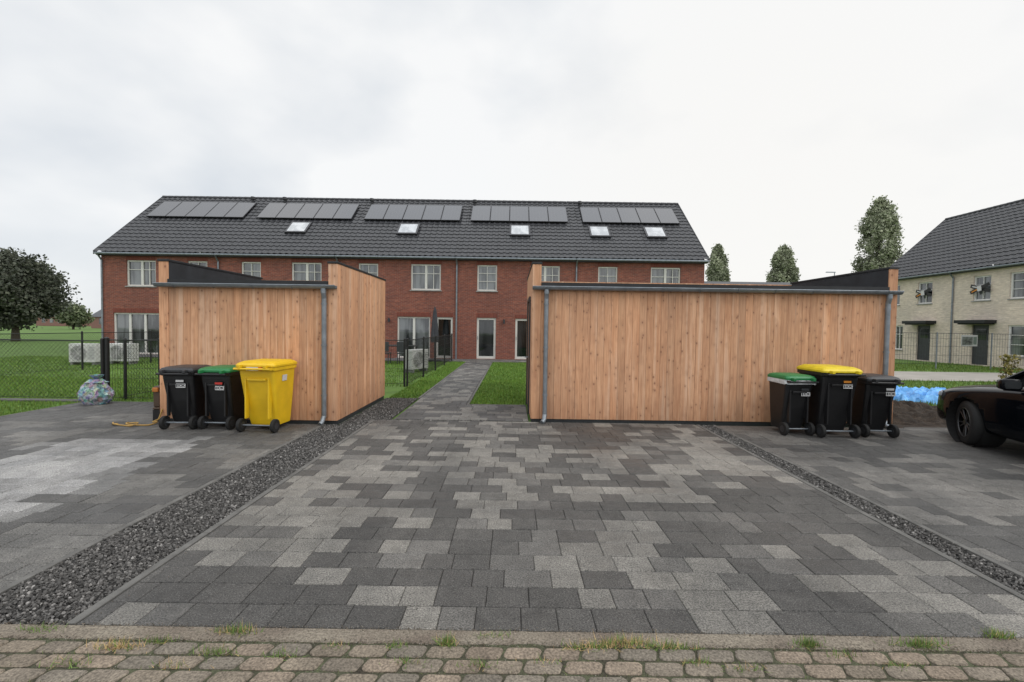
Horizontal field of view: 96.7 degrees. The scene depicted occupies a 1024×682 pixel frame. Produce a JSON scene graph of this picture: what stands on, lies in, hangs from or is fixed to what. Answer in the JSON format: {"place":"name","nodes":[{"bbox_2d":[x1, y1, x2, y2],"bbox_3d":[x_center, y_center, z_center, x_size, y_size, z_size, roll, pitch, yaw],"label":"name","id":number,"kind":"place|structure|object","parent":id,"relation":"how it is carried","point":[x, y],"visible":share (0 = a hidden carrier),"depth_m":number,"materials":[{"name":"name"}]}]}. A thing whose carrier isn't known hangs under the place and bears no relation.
{"place":"outdoors","nodes":[
{"label":"outdoors","id":0,"kind":"place"},
{"bbox_2d":[0,401,318,587],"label":"neighbour pavement","id":1,"kind":"structure","parent":0,"point":[73,477],"depth_m":4.98,"materials":[{"name":"concrete"}]},
{"bbox_2d":[77,374,114,404],"bbox_3d":[-8.030,0.939,8.792,0.552,0.569,0.467,1,2,0],"label":"rubbish bag","id":2,"kind":"object","parent":1,"relation":"on","point":[97,390],"visible":1,"depth_m":8.67,"materials":[{"name":"plastic"}]},
{"bbox_2d":[112,409,162,426],"bbox_3d":[-5.866,1.194,7.053,0.661,0.204,0.346,0,2,-19],"label":"garden hose","id":3,"kind":"object","parent":1,"relation":"on","point":[135,424],"visible":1,"depth_m":6.99,"materials":[{"name":"yellow rubber"}]},
{"bbox_2d":[152,385,159,420],"bbox_3d":[-5.750,1.013,7.435,0.130,0.570,0.225,1,2,0],"label":"hose reel","id":4,"kind":"object","parent":1,"relation":"on","point":[156,395],"visible":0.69,"depth_m":7.36,"materials":[{"name":"brown plastic"}]},
{"bbox_2d":[156,364,209,428],"bbox_3d":[-4.979,0.844,6.948,0.494,0.940,0.613,1,2,-3],"label":"wheelie bin","id":5,"kind":"object","parent":1,"relation":"on","point":[184,389],"visible":0.94,"depth_m":6.80,"materials":[{"name":"black plastic"}]},
{"bbox_2d":[194,365,244,429],"bbox_3d":[-4.415,0.851,6.968,0.494,0.940,0.613,1,2,2],"label":"wheelie bin","id":6,"kind":"object","parent":1,"relation":"on","point":[224,396],"visible":0.93,"depth_m":6.82,"materials":[{"name":"black plastic"}]},
{"bbox_2d":[233,359,296,432],"bbox_3d":[-3.714,0.808,6.888,0.598,1.050,0.736,1,2,3],"label":"wheelie bin","id":7,"kind":"object","parent":1,"relation":"on","point":[267,385],"visible":1,"depth_m":6.71,"materials":[{"name":"yellow plastic"}]},
{"bbox_2d":[93,195,287,354],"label":"terraced house","id":8,"kind":"structure","parent":0,"point":[197,230],"depth_m":22.31,"materials":[{"name":"red brick"}]},
{"bbox_2d":[114,313,158,354],"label":"window","id":9,"kind":"structure","parent":8,"relation":"in","point":[133,323],"depth_m":22.31,"materials":[{"name":"white glass"}]},
{"bbox_2d":[125,260,155,286],"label":"window","id":10,"kind":"structure","parent":8,"relation":"in","point":[141,273],"depth_m":22.23,"materials":[{"name":"white glass"}]},
{"bbox_2d":[189,261,206,266],"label":"window","id":11,"kind":"structure","parent":8,"relation":"in","point":[203,263],"depth_m":22.19,"materials":[{"name":"white glass"}]},
{"bbox_2d":[213,197,377,280],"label":"terraced house","id":12,"kind":"structure","parent":0,"point":[307,234],"depth_m":22.79,"materials":[{"name":"black tile"}]},
{"bbox_2d":[242,262,260,276],"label":"window","id":13,"kind":"structure","parent":12,"relation":"in","point":[249,268],"depth_m":22.22,"materials":[{"name":"white glass"}]},
{"bbox_2d":[292,262,321,280],"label":"window","id":14,"kind":"structure","parent":12,"relation":"in","point":[300,271],"depth_m":22.23,"materials":[{"name":"white glass"}]},
{"bbox_2d":[139,355,454,360],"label":"terrace","id":15,"kind":"structure","parent":0,"point":[393,359],"depth_m":21.32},
{"bbox_2d":[429,307,440,360],"bbox_3d":[-3.496,-0.318,20.602,0.553,2.450,0.553,1,2,0],"label":"parasol","id":16,"kind":"object","parent":15,"relation":"on","point":[434,329],"visible":0.79,"depth_m":20.51,"materials":[{"name":"grey fabric"}]},
{"bbox_2d":[334,198,469,358],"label":"terraced house","id":17,"kind":"structure","parent":0,"point":[412,243],"depth_m":22.25,"materials":[{"name":"red brick"}]},
{"bbox_2d":[359,263,377,275],"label":"window","id":18,"kind":"structure","parent":17,"relation":"in","point":[370,268],"depth_m":22.22,"materials":[{"name":"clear glass"}]},
{"bbox_2d":[397,317,429,358],"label":"window","id":19,"kind":"structure","parent":17,"relation":"in","point":[410,328],"depth_m":22.31,"materials":[{"name":"white glass"}]},
{"bbox_2d":[410,264,441,290],"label":"window","id":20,"kind":"structure","parent":17,"relation":"in","point":[424,277],"depth_m":22.23,"materials":[{"name":"clear glass"}]},
{"bbox_2d":[436,317,452,357],"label":"door","id":21,"kind":"structure","parent":17,"relation":"in","point":[445,324],"depth_m":22.32,"materials":[{"name":"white glass"}]},
{"bbox_2d":[395,359,527,421],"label":"garden path","id":22,"kind":"structure","parent":0,"point":[448,398],"depth_m":9.23,"materials":[{"name":"concrete"}]},
{"bbox_2d":[0,637,1023,681],"bbox_3d":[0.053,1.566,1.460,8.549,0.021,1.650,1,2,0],"label":"brick road","id":23,"kind":"structure","parent":0,"point":[535,669],"depth_m":2.15,"materials":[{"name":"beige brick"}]},
{"bbox_2d":[0,431,1023,681],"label":"grass tufts","id":24,"kind":"object","parent":23,"relation":"on","point":[480,627],"visible":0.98,"depth_m":2.31,"materials":[{"name":"plant"}]},
{"bbox_2d":[0,323,1023,427],"bbox_3d":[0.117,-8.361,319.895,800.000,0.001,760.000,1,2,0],"label":"ground","id":25,"kind":"structure","parent":0,"point":[64,330],"depth_m":21.27,"materials":[{"name":"green plant"}]},
{"bbox_2d":[0,247,82,340],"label":"broadleaf tree","id":26,"kind":"object","parent":25,"relation":"on","point":[31,290],"visible":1,"depth_m":34.39,"materials":[{"name":"green plant"}]},
{"bbox_2d":[0,338,103,397],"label":"wire fence","id":27,"kind":"object","parent":25,"relation":"on","point":[101,347],"visible":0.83,"depth_m":9.17,"materials":[{"name":"black metal"}]},
{"bbox_2d":[33,300,84,324],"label":"broadleaf tree","id":28,"kind":"object","parent":25,"relation":"on","point":[68,304],"depth_m":150.77,"materials":[{"name":"green plant"}]},
{"bbox_2d":[36,306,90,325],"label":"distant house","id":29,"kind":"structure","parent":25,"relation":"on","point":[52,322],"depth_m":129.97,"materials":[{"name":"brick"}]},
{"bbox_2d":[50,303,94,329],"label":"broadleaf tree","id":30,"kind":"object","parent":25,"relation":"on","point":[78,316],"visible":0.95,"depth_m":83.47,"materials":[{"name":"green plant"}]},
{"bbox_2d":[0,355,157,415],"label":"field grass","id":31,"kind":"structure","parent":25,"relation":"on","point":[4,408],"depth_m":11.72,"materials":[{"name":"green plant"}]},
{"bbox_2d":[0,330,158,374],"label":"wire fence","id":32,"kind":"object","parent":25,"relation":"on","point":[82,354],"visible":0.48,"depth_m":14.88,"materials":[{"name":"black metal"}]},
{"bbox_2d":[69,343,99,364],"bbox_3d":[-15.757,0.490,16.819,0.900,0.790,0.362,1,2,-6],"label":"heat pump unit","id":33,"kind":"object","parent":25,"relation":"on","point":[86,356],"visible":0.58,"depth_m":16.68,"materials":[{"name":"white metal"}]},
{"bbox_2d":[91,310,100,327],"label":"distant house","id":34,"kind":"structure","parent":25,"relation":"on","point":[96,323],"depth_m":99.97,"materials":[{"name":"brick"}]},
{"bbox_2d":[110,343,138,363],"bbox_3d":[-14.859,0.484,17.419,0.900,0.790,0.362,1,2,3],"label":"heat pump unit","id":35,"kind":"object","parent":25,"relation":"on","point":[113,354],"visible":0.66,"depth_m":17.26,"materials":[{"name":"white metal"}]},
{"bbox_2d":[104,337,159,397],"bbox_3d":[-7.659,0.580,9.226,1.198,1.310,0.098,1,2,0],"label":"wire fence","id":36,"kind":"object","parent":25,"relation":"on","point":[107,340],"visible":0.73,"depth_m":9.21,"materials":[{"name":"black metal"}]},
{"bbox_2d":[123,338,157,399],"bbox_3d":[-8.306,0.397,15.123,0.064,1.290,11.480,1,2,-3],"label":"wire fence","id":37,"kind":"object","parent":25,"relation":"on","point":[125,373],"visible":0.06,"depth_m":9.61,"materials":[{"name":"black metal"}]},
{"bbox_2d":[152,259,385,424],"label":"garden shed","id":38,"kind":"structure","parent":25,"relation":"on","point":[328,336],"depth_m":7.29,"materials":[{"name":"wood"}]},
{"bbox_2d":[385,342,390,363],"bbox_3d":[-5.307,0.475,18.916,0.480,0.920,0.460,1,2,0],"label":"garden chair","id":39,"kind":"object","parent":25,"relation":"on","point":[387,348],"visible":0.48,"depth_m":18.68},
{"bbox_2d":[385,338,405,386],"bbox_3d":[-4.428,0.546,12.075,3.224,1.290,0.064,1,2,0],"label":"wire fence","id":40,"kind":"object","parent":25,"relation":"on","point":[404,366],"visible":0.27,"depth_m":12.07,"materials":[{"name":"black metal"}]},
{"bbox_2d":[396,342,403,363],"bbox_3d":[-4.507,0.486,18.916,0.480,0.920,0.460,1,2,0],"label":"garden chair","id":41,"kind":"object","parent":25,"relation":"on","point":[397,348],"visible":0.34,"depth_m":18.68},
{"bbox_2d":[408,349,427,372],"bbox_3d":[-3.350,0.688,16.026,0.362,0.790,0.900,2,2,27],"label":"heat pump unit","id":42,"kind":"object","parent":25,"relation":"on","point":[421,358],"visible":0.52,"depth_m":15.84,"materials":[{"name":"white metal"}]},
{"bbox_2d":[406,333,451,386],"bbox_3d":[-2.786,0.429,16.573,0.064,1.290,8.964,1,2,0],"label":"wire fence","id":43,"kind":"object","parent":25,"relation":"on","point":[424,341],"visible":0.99,"depth_m":15.14,"materials":[{"name":"black metal"}]},
{"bbox_2d":[385,360,527,405],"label":"lawn grass","id":44,"kind":"structure","parent":25,"relation":"on","point":[518,383],"depth_m":12.92,"materials":[{"name":"green plant"}]},
{"bbox_2d":[0,398,1023,624],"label":"gravel","id":45,"kind":"structure","parent":25,"relation":"on","point":[212,493],"depth_m":3.52,"materials":[{"name":"grey gravel"}]},
{"bbox_2d":[0,624,1023,651],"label":"kerb","id":46,"kind":"structure","parent":25,"relation":"on","point":[373,636],"depth_m":2.35,"materials":[{"name":"concrete"}]},
{"bbox_2d":[0,361,1023,624],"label":"pavement edging","id":47,"kind":"object","parent":25,"relation":"on","point":[256,499],"visible":0.76,"depth_m":3.69,"materials":[{"name":"concrete"}]},
{"bbox_2d":[2,619,1023,681],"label":"weeds","id":48,"kind":"object","parent":25,"relation":"on","point":[919,642],"visible":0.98,"depth_m":2.29,"materials":[{"name":"green plant"}]},
{"bbox_2d":[524,262,903,427],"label":"garden shed","id":49,"kind":"structure","parent":25,"relation":"on","point":[661,353],"depth_m":7.67,"materials":[{"name":"wood"}]},
{"bbox_2d":[524,296,530,413],"bbox_3d":[0.277,0.245,8.762,0.098,2.130,1.100,1,2,0],"label":"door","id":50,"kind":"structure","parent":49,"relation":"in","point":[527,357],"depth_m":8.24,"materials":[{"name":"metal"}]},
{"bbox_2d":[705,243,731,281],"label":"poplar tree","id":51,"kind":"object","parent":25,"relation":"on","point":[717,269],"visible":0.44,"depth_m":108.26,"materials":[{"name":"green plant"}]},
{"bbox_2d":[704,281,791,284],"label":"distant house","id":52,"kind":"structure","parent":25,"relation":"on","point":[767,283],"depth_m":63.41,"materials":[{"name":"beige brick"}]},
{"bbox_2d":[765,244,800,281],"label":"poplar tree","id":53,"kind":"object","parent":25,"relation":"on","point":[784,264],"visible":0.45,"depth_m":108.16,"materials":[{"name":"green plant"}]},
{"bbox_2d":[851,195,907,272],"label":"poplar tree","id":54,"kind":"object","parent":25,"relation":"on","point":[880,226],"visible":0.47,"depth_m":78.11,"materials":[{"name":"green plant"}]},
{"bbox_2d":[741,444,1022,590],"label":"gravel bed","id":55,"kind":"object","parent":25,"relation":"on","point":[1012,581],"visible":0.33,"depth_m":3.40,"materials":[{"name":"grey gravel"}]},
{"bbox_2d":[894,424,946,427],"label":"side soil","id":56,"kind":"structure","parent":25,"relation":"on","point":[900,426],"depth_m":7.88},
{"bbox_2d":[892,400,946,426],"bbox_3d":[7.876,1.336,8.793,3.083,0.360,1.900,1,2,0],"label":"soil heap","id":57,"kind":"object","parent":56,"relation":"on","point":[914,413],"visible":0.27,"depth_m":8.32,"materials":[{"name":"brown soil"}]},
{"bbox_2d":[893,386,945,403],"bbox_3d":[10.253,1.353,11.343,3.383,0.474,2.400,1,2,0],"label":"tarpaulin","id":58,"kind":"object","parent":57,"relation":"on","point":[914,394],"visible":0.34,"depth_m":10.90,"materials":[{"name":"blue plastic"}]},
{"bbox_2d":[895,332,1023,368],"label":"wire fence","id":59,"kind":"object","parent":25,"relation":"on","point":[943,338],"visible":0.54,"depth_m":20.30,"materials":[{"name":"metal"}]},
{"bbox_2d":[961,335,977,345],"bbox_3d":[20.312,-0.018,20.211,0.720,0.500,0.018,1,2,0],"label":"banner","id":60,"kind":"object","parent":59,"relation":"attached to","point":[969,340],"visible":1,"depth_m":20.20,"materials":[{"name":"fabric"}]},
{"bbox_2d":[993,354,1020,378],"bbox_3d":[16.401,0.904,15.032,0.723,0.975,0.694,2,2,31],"label":"garden plant","id":61,"kind":"object","parent":25,"relation":"on","point":[1006,362],"visible":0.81,"depth_m":14.99,"materials":[{"name":"green plant"}]},
{"bbox_2d":[0,0,1023,314],"label":"sky","id":62,"kind":"structure","parent":0,"point":[770,124],"materials":[{"name":"white"}]},
{"bbox_2d":[455,199,575,359],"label":"terraced house","id":63,"kind":"structure","parent":0,"point":[503,244],"depth_m":22.23,"materials":[{"name":"red brick"}]},
{"bbox_2d":[476,318,495,358],"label":"door","id":64,"kind":"structure","parent":63,"relation":"in","point":[486,327],"depth_m":22.32,"materials":[{"name":"white glass"}]},
{"bbox_2d":[476,265,497,291],"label":"window","id":65,"kind":"structure","parent":63,"relation":"in","point":[486,274],"depth_m":22.23,"materials":[{"name":"clear glass"}]},
{"bbox_2d":[515,319,526,358],"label":"door","id":66,"kind":"structure","parent":63,"relation":"in","point":[520,324],"depth_m":22.33,"materials":[{"name":"white glass"}]},
{"bbox_2d":[541,266,559,281],"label":"window","id":67,"kind":"structure","parent":63,"relation":"in","point":[549,273],"depth_m":22.22,"materials":[{"name":"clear glass"}]},
{"bbox_2d":[77,420,1023,637],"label":"parking pavement","id":68,"kind":"structure","parent":0,"point":[733,550],"depth_m":3.25,"materials":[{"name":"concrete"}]},
{"bbox_2d":[560,201,709,283],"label":"terraced house","id":69,"kind":"structure","parent":0,"point":[641,242],"depth_m":22.77,"materials":[{"name":"black tile"}]},
{"bbox_2d":[598,267,616,281],"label":"window","id":70,"kind":"structure","parent":69,"relation":"in","point":[605,274],"depth_m":22.23,"materials":[{"name":"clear glass"}]},
{"bbox_2d":[651,267,679,282],"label":"window","id":71,"kind":"structure","parent":69,"relation":"in","point":[658,275],"depth_m":22.23,"materials":[{"name":"clear glass"}]},
{"bbox_2d":[719,426,1023,572],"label":"side pavement","id":72,"kind":"structure","parent":0,"point":[943,482],"depth_m":5.12,"materials":[{"name":"concrete"}]},
{"bbox_2d":[767,372,818,435],"bbox_3d":[4.357,0.975,7.098,0.490,0.930,0.593,1,2,-2],"label":"wheelie bin","id":73,"kind":"object","parent":72,"relation":"on","point":[790,393],"visible":1,"depth_m":6.97,"materials":[{"name":"black plastic"}]},
{"bbox_2d":[796,364,865,437],"bbox_3d":[4.908,0.914,7.058,0.597,1.070,0.756,1,2,0],"label":"wheelie bin","id":74,"kind":"object","parent":72,"relation":"on","point":[831,398],"visible":0.99,"depth_m":6.85,"materials":[{"name":"black plastic"}]},
{"bbox_2d":[848,373,903,437],"bbox_3d":[5.579,0.988,7.053,0.494,0.940,0.623,1,2,3],"label":"wheelie bin","id":75,"kind":"object","parent":72,"relation":"on","point":[873,397],"visible":0.91,"depth_m":6.90,"materials":[{"name":"black plastic"}]},
{"bbox_2d":[937,370,1023,447],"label":"parked car","id":76,"kind":"object","parent":72,"relation":"on","point":[989,416],"visible":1,"depth_m":6.23,"materials":[{"name":"black paint"}]},
{"bbox_2d":[894,371,1014,381],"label":"lane","id":77,"kind":"structure","parent":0,"point":[950,376],"depth_m":17.06,"materials":[{"name":"concrete"}]},
{"bbox_2d":[890,199,1023,362],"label":"brick house","id":78,"kind":"structure","parent":0,"point":[931,258],"depth_m":26.13,"materials":[{"name":"beige brick"}]},
{"bbox_2d":[897,285,899,305],"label":"window","id":79,"kind":"structure","parent":78,"relation":"in","point":[898,296],"depth_m":27.85,"materials":[{"name":"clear glass"}]},
{"bbox_2d":[895,326,902,350],"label":"window","id":80,"kind":"structure","parent":78,"relation":"in","point":[898,328],"depth_m":27.69,"materials":[{"name":"clear glass"}]},
{"bbox_2d":[915,288,930,297],"bbox_3d":[23.423,-2.735,25.937,0.075,0.562,1.004,1,2,0],"label":"estate sign","id":81,"kind":"object","parent":78,"relation":"attached to","point":[923,292],"visible":1,"depth_m":25.86,"materials":[{"name":"black plastic"}]},
{"bbox_2d":[917,325,929,360],"bbox_3d":[23.585,0.096,26.030,0.072,2.000,0.850,1,2,0],"label":"door","id":82,"kind":"structure","parent":78,"relation":"in","point":[923,330],"depth_m":26.07,"materials":[{"name":"wood"}]},
{"bbox_2d":[916,282,932,304],"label":"window","id":83,"kind":"structure","parent":78,"relation":"in","point":[923,299],"depth_m":26.04,"materials":[{"name":"clear glass"}]},
{"bbox_2d":[894,361,1022,405],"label":"verge grass","id":84,"kind":"structure","parent":0,"point":[947,369],"depth_m":19.32,"materials":[{"name":"green plant"}]},
{"bbox_2d":[947,205,1023,368],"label":"brick house","id":85,"kind":"structure","parent":0,"point":[998,308],"depth_m":22.62,"materials":[{"name":"beige brick"}]},
{"bbox_2d":[970,282,990,293],"bbox_3d":[23.422,-2.636,22.789,0.075,0.562,1.004,1,2,0],"label":"estate sign","id":86,"kind":"object","parent":85,"relation":"attached to","point":[979,288],"visible":1,"depth_m":22.72,"materials":[{"name":"black plastic"}]},
{"bbox_2d":[972,325,988,364],"bbox_3d":[23.584,0.194,22.882,0.072,2.000,0.850,1,2,0],"label":"door","id":87,"kind":"structure","parent":85,"relation":"in","point":[981,330],"depth_m":22.86,"materials":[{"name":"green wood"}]},
{"bbox_2d":[971,275,990,301],"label":"window","id":88,"kind":"structure","parent":85,"relation":"in","point":[979,280],"depth_m":22.88,"materials":[{"name":"clear glass"}]},
{"bbox_2d":[1007,271,1023,299],"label":"window","id":89,"kind":"structure","parent":85,"relation":"in","point":[1017,280],"depth_m":21.30,"materials":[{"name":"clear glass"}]},
{"bbox_2d":[1008,325,1023,357],"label":"window","id":90,"kind":"structure","parent":85,"relation":"in","point":[1014,330],"depth_m":21.31,"materials":[{"name":"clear glass"}]}
]}

